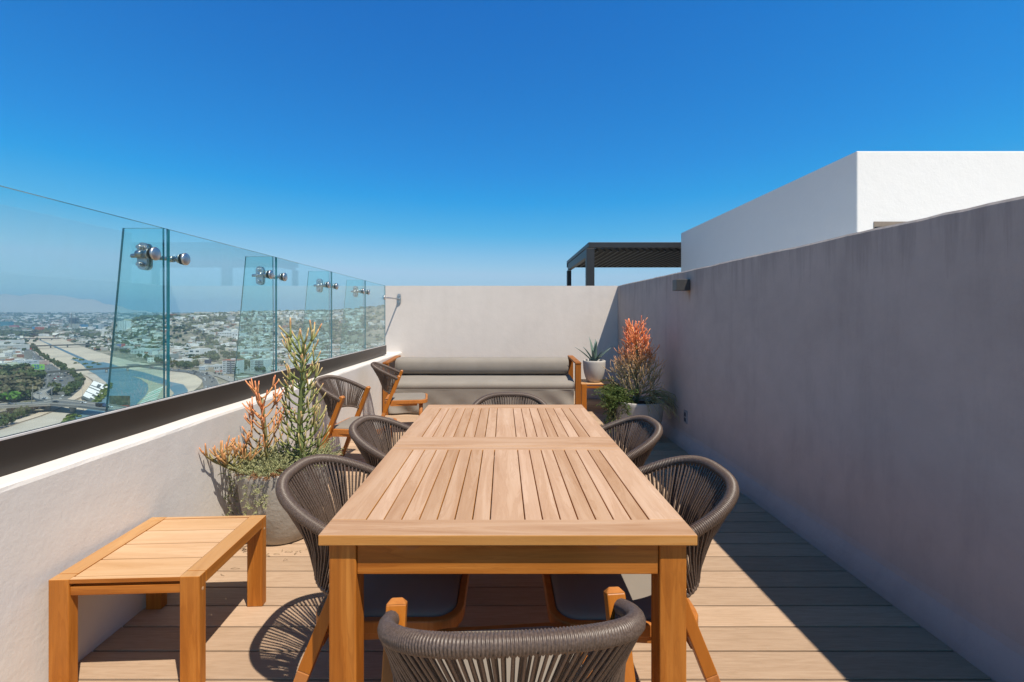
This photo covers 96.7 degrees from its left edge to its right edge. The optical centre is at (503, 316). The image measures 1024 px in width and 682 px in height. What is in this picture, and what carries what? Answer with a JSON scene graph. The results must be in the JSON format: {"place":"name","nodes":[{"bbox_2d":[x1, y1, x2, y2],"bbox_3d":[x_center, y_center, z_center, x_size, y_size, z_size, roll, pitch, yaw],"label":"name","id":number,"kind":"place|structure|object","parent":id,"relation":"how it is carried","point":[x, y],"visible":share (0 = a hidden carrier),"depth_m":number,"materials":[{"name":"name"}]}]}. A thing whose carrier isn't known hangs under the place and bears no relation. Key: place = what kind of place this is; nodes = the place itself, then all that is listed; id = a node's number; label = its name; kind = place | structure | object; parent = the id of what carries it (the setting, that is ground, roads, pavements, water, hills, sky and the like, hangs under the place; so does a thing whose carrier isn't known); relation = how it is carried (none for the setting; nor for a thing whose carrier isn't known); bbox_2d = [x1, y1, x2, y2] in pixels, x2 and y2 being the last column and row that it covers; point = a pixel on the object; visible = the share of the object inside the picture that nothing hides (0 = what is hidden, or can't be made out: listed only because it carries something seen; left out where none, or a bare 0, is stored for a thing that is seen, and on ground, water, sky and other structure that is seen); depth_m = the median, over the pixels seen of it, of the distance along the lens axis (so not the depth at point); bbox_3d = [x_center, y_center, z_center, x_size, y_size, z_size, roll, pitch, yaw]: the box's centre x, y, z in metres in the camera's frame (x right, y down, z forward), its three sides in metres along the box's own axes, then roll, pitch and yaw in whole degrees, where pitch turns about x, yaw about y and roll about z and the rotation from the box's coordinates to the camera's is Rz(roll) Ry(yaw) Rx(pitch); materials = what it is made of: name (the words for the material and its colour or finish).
{"place":"outdoors","nodes":[
{"label":"outdoors","id":0,"kind":"place"},
{"bbox_2d":[0,410,68,436],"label":"river bank","id":1,"kind":"structure","parent":0,"point":[55,417],"depth_m":364.30,"materials":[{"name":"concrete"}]},
{"bbox_2d":[0,339,92,429],"bbox_3d":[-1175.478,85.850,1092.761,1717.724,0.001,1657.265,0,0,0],"label":"path","id":2,"kind":"structure","parent":0,"point":[85,386],"depth_m":432.47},
{"bbox_2d":[1,342,92,428],"bbox_3d":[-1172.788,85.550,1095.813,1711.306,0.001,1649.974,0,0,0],"label":"kerb strip","id":3,"kind":"object","parent":2,"relation":"on","point":[51,411],"visible":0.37,"depth_m":404.11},
{"bbox_2d":[40,364,52,395],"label":"road","id":4,"kind":"structure","parent":0,"point":[47,379],"depth_m":607.65,"materials":[{"name":"asphalt"}]},
{"bbox_2d":[19,339,81,406],"bbox_3d":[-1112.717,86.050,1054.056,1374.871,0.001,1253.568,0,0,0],"label":"road","id":5,"kind":"structure","parent":0,"point":[59,394],"depth_m":608.71,"materials":[{"name":"asphalt"}]},
{"bbox_2d":[45,368,64,387],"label":"road","id":6,"kind":"structure","parent":0,"point":[57,378],"depth_m":646.82,"materials":[{"name":"asphalt"}]},
{"bbox_2d":[38,339,87,360],"bbox_3d":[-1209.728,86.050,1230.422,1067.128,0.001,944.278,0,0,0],"label":"river","id":7,"kind":"structure","parent":0,"point":[74,355],"depth_m":1078.04,"materials":[{"name":"liquid"}]},
{"bbox_2d":[81,380,107,401],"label":"building","id":8,"kind":"structure","parent":0,"point":[92,391],"depth_m":512.76,"materials":[{"name":"white paint"}]},
{"bbox_2d":[88,371,106,383],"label":"river bank","id":9,"kind":"structure","parent":0,"point":[94,377],"depth_m":627.37,"materials":[{"name":"concrete"}]},
{"bbox_2d":[25,336,202,417],"bbox_3d":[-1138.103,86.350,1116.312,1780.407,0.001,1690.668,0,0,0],"label":"riverbed","id":10,"kind":"structure","parent":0,"point":[190,382],"depth_m":866.95,"materials":[{"name":"concrete"}]},
{"bbox_2d":[20,338,60,339],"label":"bridge","id":11,"kind":"structure","parent":10,"relation":"on","point":[40,338],"depth_m":1635.08,"materials":[{"name":"concrete"}]},
{"bbox_2d":[32,343,95,347],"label":"bridge","id":12,"kind":"structure","parent":10,"relation":"on","point":[67,345],"depth_m":1250.80,"materials":[{"name":"concrete"}]},
{"bbox_2d":[65,413,81,417],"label":"shrub","id":13,"kind":"object","parent":10,"relation":"on","point":[72,415],"visible":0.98,"depth_m":386.31,"materials":[{"name":"green plant"}]},
{"bbox_2d":[47,363,173,375],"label":"footbridge","id":14,"kind":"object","parent":10,"relation":"on","point":[105,368],"visible":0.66,"depth_m":693.88,"materials":[{"name":"concrete"}]},
{"bbox_2d":[71,359,187,418],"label":"river","id":15,"kind":"structure","parent":0,"point":[126,383],"depth_m":581.25,"materials":[{"name":"liquid"}]},
{"bbox_2d":[133,376,173,403],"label":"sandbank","id":16,"kind":"structure","parent":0,"point":[152,386],"depth_m":524.97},
{"bbox_2d":[126,364,218,387],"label":"road","id":17,"kind":"structure","parent":0,"point":[207,382],"depth_m":657.72,"materials":[{"name":"asphalt"}]},
{"bbox_2d":[0,294,384,419],"bbox_3d":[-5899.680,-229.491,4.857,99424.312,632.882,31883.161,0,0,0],"label":"terrain","id":18,"kind":"structure","parent":0,"point":[32,303],"depth_m":1622.52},
{"bbox_2d":[0,416,8,427],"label":"tree","id":19,"kind":"object","parent":18,"relation":"on","point":[4,421],"visible":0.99,"depth_m":349.79,"materials":[{"name":"green plant"}]},
{"bbox_2d":[0,411,9,416],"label":"tree","id":20,"kind":"object","parent":18,"relation":"on","point":[5,413],"visible":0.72,"depth_m":378.30,"materials":[{"name":"green plant"}]},
{"bbox_2d":[0,375,10,383],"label":"tree","id":21,"kind":"object","parent":18,"relation":"on","point":[5,380],"visible":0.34,"depth_m":536.73,"materials":[{"name":"green plant"}]},
{"bbox_2d":[0,352,11,356],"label":"house","id":22,"kind":"structure","parent":18,"relation":"on","point":[9,354],"depth_m":931.28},
{"bbox_2d":[0,370,12,375],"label":"tree","id":23,"kind":"object","parent":18,"relation":"on","point":[6,373],"visible":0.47,"depth_m":584.21,"materials":[{"name":"green plant"}]},
{"bbox_2d":[0,383,12,399],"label":"tree","id":24,"kind":"object","parent":18,"relation":"on","point":[7,384],"visible":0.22,"depth_m":474.35,"materials":[{"name":"green plant"}]},
{"bbox_2d":[0,321,13,325],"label":"office building","id":25,"kind":"structure","parent":18,"relation":"on","point":[6,323],"depth_m":3222.70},
{"bbox_2d":[0,414,13,422],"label":"tree","id":26,"kind":"object","parent":18,"relation":"on","point":[10,417],"visible":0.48,"depth_m":357.29,"materials":[{"name":"green plant"}]},
{"bbox_2d":[1,385,18,391],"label":"tree","id":27,"kind":"object","parent":18,"relation":"on","point":[5,388],"visible":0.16,"depth_m":465.60,"materials":[{"name":"green plant"}]},
{"bbox_2d":[0,362,19,365],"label":"warehouse","id":28,"kind":"structure","parent":18,"relation":"on","point":[12,363],"depth_m":766.08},
{"bbox_2d":[2,391,19,401],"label":"tree","id":29,"kind":"object","parent":18,"relation":"on","point":[14,395],"visible":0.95,"depth_m":456.04,"materials":[{"name":"green plant"}]},
{"bbox_2d":[6,413,17,423],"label":"tree","id":30,"kind":"object","parent":18,"relation":"on","point":[15,416],"visible":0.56,"depth_m":362.49,"materials":[{"name":"green plant"}]},
{"bbox_2d":[0,340,24,342],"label":"warehouse","id":31,"kind":"structure","parent":18,"relation":"on","point":[14,341],"depth_m":1425.72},
{"bbox_2d":[4,358,22,361],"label":"house","id":32,"kind":"structure","parent":18,"relation":"on","point":[9,359],"depth_m":789.44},
{"bbox_2d":[1,391,25,398],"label":"tree","id":33,"kind":"object","parent":18,"relation":"on","point":[8,395],"visible":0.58,"depth_m":461.49,"materials":[{"name":"green plant"}]},
{"bbox_2d":[0,344,29,348],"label":"warehouse","id":34,"kind":"structure","parent":18,"relation":"on","point":[21,346],"depth_m":1157.31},
{"bbox_2d":[4,385,28,400],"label":"tree","id":35,"kind":"object","parent":18,"relation":"on","point":[21,389],"visible":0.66,"depth_m":464.08,"materials":[{"name":"green plant"}]},
{"bbox_2d":[7,379,26,382],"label":"tree","id":36,"kind":"object","parent":18,"relation":"on","point":[12,381],"visible":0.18,"depth_m":516.79,"materials":[{"name":"green plant"}]},
{"bbox_2d":[12,408,24,418],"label":"tree","id":37,"kind":"object","parent":18,"relation":"on","point":[19,412],"visible":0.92,"depth_m":383.62,"materials":[{"name":"green plant"}]},
{"bbox_2d":[12,376,27,381],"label":"tree","id":38,"kind":"object","parent":18,"relation":"on","point":[21,379],"visible":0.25,"depth_m":525.18,"materials":[{"name":"green plant"}]},
{"bbox_2d":[13,363,29,367],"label":"tree","id":39,"kind":"object","parent":18,"relation":"on","point":[23,365],"visible":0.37,"depth_m":693.55,"materials":[{"name":"green plant"}]},
{"bbox_2d":[20,405,30,412],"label":"tree","id":40,"kind":"object","parent":18,"relation":"on","point":[27,408],"visible":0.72,"depth_m":394.00,"materials":[{"name":"green plant"}]},
{"bbox_2d":[16,390,35,399],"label":"tree","id":41,"kind":"object","parent":18,"relation":"on","point":[28,393],"visible":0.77,"depth_m":468.95,"materials":[{"name":"green plant"}]},
{"bbox_2d":[17,360,38,366],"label":"warehouse","id":42,"kind":"structure","parent":18,"relation":"on","point":[31,362],"depth_m":779.98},
{"bbox_2d":[24,351,32,359],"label":"billboard","id":43,"kind":"object","parent":18,"relation":"on","point":[28,355],"visible":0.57,"depth_m":850.88},
{"bbox_2d":[19,374,40,378],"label":"tree","id":44,"kind":"object","parent":18,"relation":"on","point":[24,376],"visible":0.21,"depth_m":552.94,"materials":[{"name":"green plant"}]},
{"bbox_2d":[23,383,39,398],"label":"tree","id":45,"kind":"object","parent":18,"relation":"on","point":[36,387],"visible":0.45,"depth_m":476.67,"materials":[{"name":"green plant"}]},
{"bbox_2d":[27,372,39,376],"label":"tree","id":46,"kind":"object","parent":18,"relation":"on","point":[34,374],"visible":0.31,"depth_m":579.24,"materials":[{"name":"green plant"}]},
{"bbox_2d":[25,378,45,387],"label":"tree","id":47,"kind":"object","parent":18,"relation":"on","point":[40,383],"visible":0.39,"depth_m":508.92,"materials":[{"name":"green plant"}]},
{"bbox_2d":[29,369,46,374],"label":"tree","id":48,"kind":"object","parent":18,"relation":"on","point":[33,370],"visible":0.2,"depth_m":603.87,"materials":[{"name":"green plant"}]},
{"bbox_2d":[32,364,44,369],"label":"billboard","id":49,"kind":"object","parent":18,"relation":"on","point":[39,366],"visible":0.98,"depth_m":673.00},
{"bbox_2d":[36,370,45,378],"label":"tree","id":50,"kind":"object","parent":18,"relation":"on","point":[41,373],"visible":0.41,"depth_m":596.77,"materials":[{"name":"green plant"}]},
{"bbox_2d":[39,360,48,364],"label":"warehouse","id":51,"kind":"structure","parent":18,"relation":"on","point":[45,362],"depth_m":806.92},
{"bbox_2d":[51,385,60,394],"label":"tree","id":52,"kind":"object","parent":18,"relation":"on","point":[56,389],"visible":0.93,"depth_m":495.93,"materials":[{"name":"green plant"}]},
{"bbox_2d":[0,385,126,412],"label":"viaduct","id":53,"kind":"object","parent":18,"relation":"on","point":[72,405],"visible":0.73,"depth_m":405.86,"materials":[{"name":"concrete"}]},
{"bbox_2d":[95,403,105,406],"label":"truck","id":54,"kind":"object","parent":53,"relation":"on","point":[100,404],"visible":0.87,"depth_m":391.09,"materials":[{"name":"black paint"}]},
{"bbox_2d":[60,386,72,395],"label":"tree","id":55,"kind":"object","parent":18,"relation":"on","point":[66,388],"visible":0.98,"depth_m":489.82,"materials":[{"name":"green plant"}]},
{"bbox_2d":[69,313,79,328],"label":"tower under construction","id":56,"kind":"structure","parent":18,"relation":"on","point":[74,323],"depth_m":2695.94,"materials":[{"name":"concrete"}]},
{"bbox_2d":[109,396,129,406],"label":"billboard","id":57,"kind":"object","parent":18,"relation":"on","point":[121,400],"visible":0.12,"depth_m":404.60},
{"bbox_2d":[118,320,130,331],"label":"apartment tower","id":58,"kind":"structure","parent":18,"relation":"on","point":[124,325],"depth_m":1569.32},
{"bbox_2d":[131,348,161,353],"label":"white hall","id":59,"kind":"structure","parent":18,"relation":"on","point":[139,351],"depth_m":1049.25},
{"bbox_2d":[146,351,157,354],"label":"house","id":60,"kind":"structure","parent":18,"relation":"on","point":[152,352],"depth_m":977.61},
{"bbox_2d":[147,357,160,361],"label":"house","id":61,"kind":"structure","parent":18,"relation":"on","point":[150,359],"depth_m":858.56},
{"bbox_2d":[155,353,178,359],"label":"white hall","id":62,"kind":"structure","parent":18,"relation":"on","point":[175,356],"depth_m":897.72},
{"bbox_2d":[172,358,192,361],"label":"white hall","id":63,"kind":"structure","parent":18,"relation":"on","point":[188,359],"depth_m":848.40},
{"bbox_2d":[0,305,384,361],"bbox_3d":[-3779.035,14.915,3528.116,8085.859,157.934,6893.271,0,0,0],"label":"distant trees","id":64,"kind":"object","parent":18,"relation":"on","point":[6,331],"visible":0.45,"depth_m":1584.36,"materials":[{"name":"green plant"}]},
{"bbox_2d":[0,309,384,379],"bbox_3d":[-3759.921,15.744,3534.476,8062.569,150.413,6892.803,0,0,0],"label":"distant houses","id":65,"kind":"structure","parent":18,"relation":"on","point":[235,328],"depth_m":1536.45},
{"bbox_2d":[188,348,209,353],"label":"white hall","id":66,"kind":"structure","parent":18,"relation":"on","point":[198,351],"depth_m":980.82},
{"bbox_2d":[199,365,207,370],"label":"white hall","id":67,"kind":"structure","parent":18,"relation":"on","point":[203,368],"depth_m":727.71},
{"bbox_2d":[204,359,210,364],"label":"billboard","id":68,"kind":"object","parent":18,"relation":"on","point":[207,361],"visible":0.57,"depth_m":757.88},
{"bbox_2d":[208,364,221,369],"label":"white hall","id":69,"kind":"structure","parent":18,"relation":"on","point":[216,366],"depth_m":736.63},
{"bbox_2d":[218,331,236,336],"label":"white hall","id":70,"kind":"structure","parent":18,"relation":"on","point":[227,333],"depth_m":1367.21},
{"bbox_2d":[222,358,243,373],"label":"apartment block","id":71,"kind":"structure","parent":18,"relation":"on","point":[228,365],"depth_m":686.20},
{"bbox_2d":[232,333,245,338],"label":"white hall","id":72,"kind":"structure","parent":18,"relation":"on","point":[234,335],"depth_m":1346.80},
{"bbox_2d":[240,348,268,353],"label":"white hall","id":73,"kind":"structure","parent":18,"relation":"on","point":[252,351],"depth_m":1013.88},
{"bbox_2d":[250,358,271,370],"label":"apartment block","id":74,"kind":"structure","parent":18,"relation":"on","point":[262,362],"depth_m":710.52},
{"bbox_2d":[274,359,288,364],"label":"house","id":75,"kind":"structure","parent":18,"relation":"on","point":[285,360],"depth_m":805.63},
{"bbox_2d":[195,370,236,381],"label":"road","id":76,"kind":"structure","parent":0,"point":[227,378],"depth_m":647.95,"materials":[{"name":"asphalt"}]},
{"bbox_2d":[175,364,269,374],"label":"car park","id":77,"kind":"structure","parent":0,"point":[247,371],"depth_m":708.99,"materials":[{"name":"asphalt"}]},
{"bbox_2d":[0,0,1023,312],"label":"sky","id":78,"kind":"structure","parent":0,"point":[382,142],"materials":[{"name":"blue"}]},
{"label":"deck base","id":79,"kind":"structure","parent":0,"visible":0},
{"bbox_2d":[0,352,401,681],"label":"parapet wall","id":80,"kind":"structure","parent":79,"relation":"on","point":[59,516],"depth_m":1.89,"materials":[{"name":"paint"}]},
{"bbox_2d":[0,185,400,476],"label":"glass railing","id":81,"kind":"object","parent":80,"relation":"on","point":[21,451],"visible":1,"depth_m":2.42,"materials":[{"name":"clear glass"}]},
{"bbox_2d":[385,286,617,398],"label":"end wall","id":82,"kind":"structure","parent":79,"relation":"on","point":[492,321],"depth_m":7.45,"materials":[{"name":"paint"}]},
{"bbox_2d":[78,399,995,681],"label":"deck","id":83,"kind":"structure","parent":79,"relation":"on","point":[772,599],"depth_m":2.01,"materials":[{"name":"wood"}]},
{"bbox_2d":[49,515,265,681],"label":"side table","id":84,"kind":"object","parent":83,"relation":"on","point":[155,560],"visible":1,"depth_m":1.70,"materials":[{"name":"brown wood"}]},
{"bbox_2d":[236,451,328,545],"bbox_3d":[-1.357,1.130,2.830,0.524,0.440,0.524,0,0,0],"label":"planter pot","id":85,"kind":"object","parent":83,"relation":"on","point":[281,528],"visible":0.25,"depth_m":2.61,"materials":[{"name":"concrete"}]},
{"bbox_2d":[199,375,292,476],"bbox_3d":[-1.490,0.660,2.653,0.513,0.608,0.276,0,0,-33],"label":"fire stick plant","id":86,"kind":"object","parent":85,"relation":"on","point":[260,401],"visible":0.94,"depth_m":2.66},
{"bbox_2d":[218,437,342,515],"bbox_3d":[-1.353,1.062,2.834,0.678,0.580,0.674,0,0,0],"label":"trailing fern","id":87,"kind":"object","parent":85,"relation":"on","point":[275,467],"visible":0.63,"depth_m":2.70,"materials":[{"name":"green plant"}]},
{"bbox_2d":[271,317,330,458],"bbox_3d":[-1.260,0.505,2.863,0.352,0.997,0.310,0,0,44],"label":"pencil cactus","id":88,"kind":"object","parent":85,"relation":"on","point":[299,438],"visible":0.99,"depth_m":2.84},
{"bbox_2d":[314,375,396,456],"bbox_3d":[-1.325,0.947,4.071,0.653,0.815,0.584,0,0,7],"label":"dining chair","id":89,"kind":"object","parent":83,"relation":"on","point":[335,403],"visible":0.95,"depth_m":4.13,"materials":[{"name":"grey fabric"}]},
{"bbox_2d":[275,454,469,681],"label":"dining chair","id":90,"kind":"object","parent":83,"relation":"on","point":[435,602],"visible":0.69,"depth_m":1.53,"materials":[{"name":"grey fabric"}]},
{"bbox_2d":[349,415,409,466],"bbox_3d":[-0.456,0.947,2.385,0.653,0.815,0.584,0,0,1],"label":"dining chair","id":91,"kind":"object","parent":83,"relation":"on","point":[372,447],"visible":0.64,"depth_m":2.44,"materials":[{"name":"grey fabric"}]},
{"bbox_2d":[371,362,427,416],"bbox_3d":[-1.226,0.947,5.378,0.653,0.815,0.584,0,0,-9],"label":"dining chair","id":92,"kind":"object","parent":83,"relation":"on","point":[385,378],"visible":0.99,"depth_m":5.17,"materials":[{"name":"grey fabric"}]},
{"bbox_2d":[382,355,580,414],"bbox_3d":[-0.291,0.975,6.574,2.711,0.751,0.782,0,0,0],"label":"sofa","id":93,"kind":"object","parent":83,"relation":"on","point":[462,380],"visible":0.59,"depth_m":6.34,"materials":[{"name":"grey fabric"}]},
{"bbox_2d":[318,405,696,681],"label":"dining table","id":94,"kind":"object","parent":83,"relation":"on","point":[585,491],"visible":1,"depth_m":1.36,"materials":[{"name":"brown wood"}]},
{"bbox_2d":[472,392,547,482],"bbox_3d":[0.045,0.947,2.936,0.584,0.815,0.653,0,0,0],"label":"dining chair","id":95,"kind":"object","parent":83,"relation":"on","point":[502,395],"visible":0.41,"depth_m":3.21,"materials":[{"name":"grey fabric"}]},
{"bbox_2d":[377,587,645,681],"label":"dining chair","id":96,"kind":"object","parent":83,"relation":"on","point":[543,652],"visible":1,"depth_m":0.82,"materials":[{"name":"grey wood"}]},
{"bbox_2d":[581,379,618,409],"bbox_3d":[1.347,1.145,6.555,0.525,0.410,0.510,0,0,0],"label":"side table","id":97,"kind":"object","parent":83,"relation":"on","point":[584,384],"visible":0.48,"depth_m":6.31,"materials":[{"name":"brown wood"}]},
{"bbox_2d":[583,359,605,382],"bbox_3d":[1.302,0.784,6.520,0.320,0.310,0.320,0,0,0],"label":"flower pot","id":98,"kind":"object","parent":97,"relation":"on","point":[594,371],"visible":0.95,"depth_m":6.40,"materials":[{"name":"ceramic"}]},
{"bbox_2d":[575,337,612,360],"bbox_3d":[1.311,0.488,6.502,0.590,0.380,0.260,0,0,-28],"label":"agave plant","id":99,"kind":"object","parent":98,"relation":"on","point":[594,357],"visible":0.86,"depth_m":6.48,"materials":[{"name":"green plant"}]},
{"bbox_2d":[601,415,662,467],"bbox_3d":[0.481,0.947,2.385,0.653,0.815,0.584,0,0,0],"label":"dining chair","id":100,"kind":"object","parent":83,"relation":"on","point":[644,439],"visible":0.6,"depth_m":2.44,"materials":[{"name":"grey fabric"}]},
{"bbox_2d":[614,395,664,439],"bbox_3d":[1.498,1.137,5.050,0.552,0.425,0.552,0,0,0],"label":"planter pot","id":101,"kind":"object","parent":83,"relation":"on","point":[640,407],"visible":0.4,"depth_m":4.83,"materials":[{"name":"concrete"}]},
{"bbox_2d":[593,376,637,431],"bbox_3d":[1.250,0.968,4.992,0.504,0.610,0.580,0,0,0],"label":"bushy fern","id":102,"kind":"object","parent":101,"relation":"on","point":[613,396],"visible":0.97,"depth_m":4.91,"materials":[{"name":"green plant"}]},
{"bbox_2d":[604,315,679,422],"bbox_3d":[1.476,0.550,4.975,0.728,1.121,0.774,0,0,0],"label":"fire stick shrub","id":103,"kind":"object","parent":101,"relation":"on","point":[635,355],"visible":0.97,"depth_m":4.99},
{"bbox_2d":[542,455,738,681],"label":"dining chair","id":104,"kind":"object","parent":83,"relation":"on","point":[574,599],"visible":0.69,"depth_m":1.54,"materials":[{"name":"grey fabric"}]},
{"bbox_2d":[618,196,1023,681],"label":"parapet wall","id":105,"kind":"structure","parent":79,"relation":"on","point":[852,404],"depth_m":2.23,"materials":[{"name":"paint"}]},
{"bbox_2d":[672,279,689,290],"bbox_3d":[1.802,-0.313,4.600,0.143,0.110,0.110,0,0,0],"label":"wall lamp","id":106,"kind":"object","parent":105,"relation":"attached to","point":[680,284],"visible":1,"depth_m":4.54,"materials":[{"name":"metal"}]},
{"bbox_2d":[684,410,687,423],"bbox_3d":[1.866,1.030,4.660,0.016,0.130,0.080,0,0,0],"label":"power outlet","id":107,"kind":"object","parent":105,"relation":"attached to","point":[685,416],"visible":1,"depth_m":4.63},
{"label":"roof","id":108,"kind":"structure","parent":0,"visible":0},
{"bbox_2d":[567,242,680,285],"bbox_3d":[3.374,-0.011,9.973,3.640,2.743,2.954,0,0,0],"label":"pergola","id":109,"kind":"object","parent":108,"relation":"on","point":[588,257],"visible":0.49,"depth_m":9.15,"materials":[{"name":"grey metal"}]},
{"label":"roof","id":110,"kind":"structure","parent":0,"visible":0},
{"bbox_2d":[681,151,1023,271],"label":"white building","id":111,"kind":"structure","parent":110,"relation":"on","point":[857,191],"depth_m":4.21,"materials":[{"name":"paint"}]},
{"bbox_2d":[874,222,902,227],"bbox_3d":[3.941,-0.361,4.219,1.045,1.022,0.062,0,0,0],"label":"window","id":112,"kind":"structure","parent":111,"relation":"in","point":[876,224],"depth_m":4.19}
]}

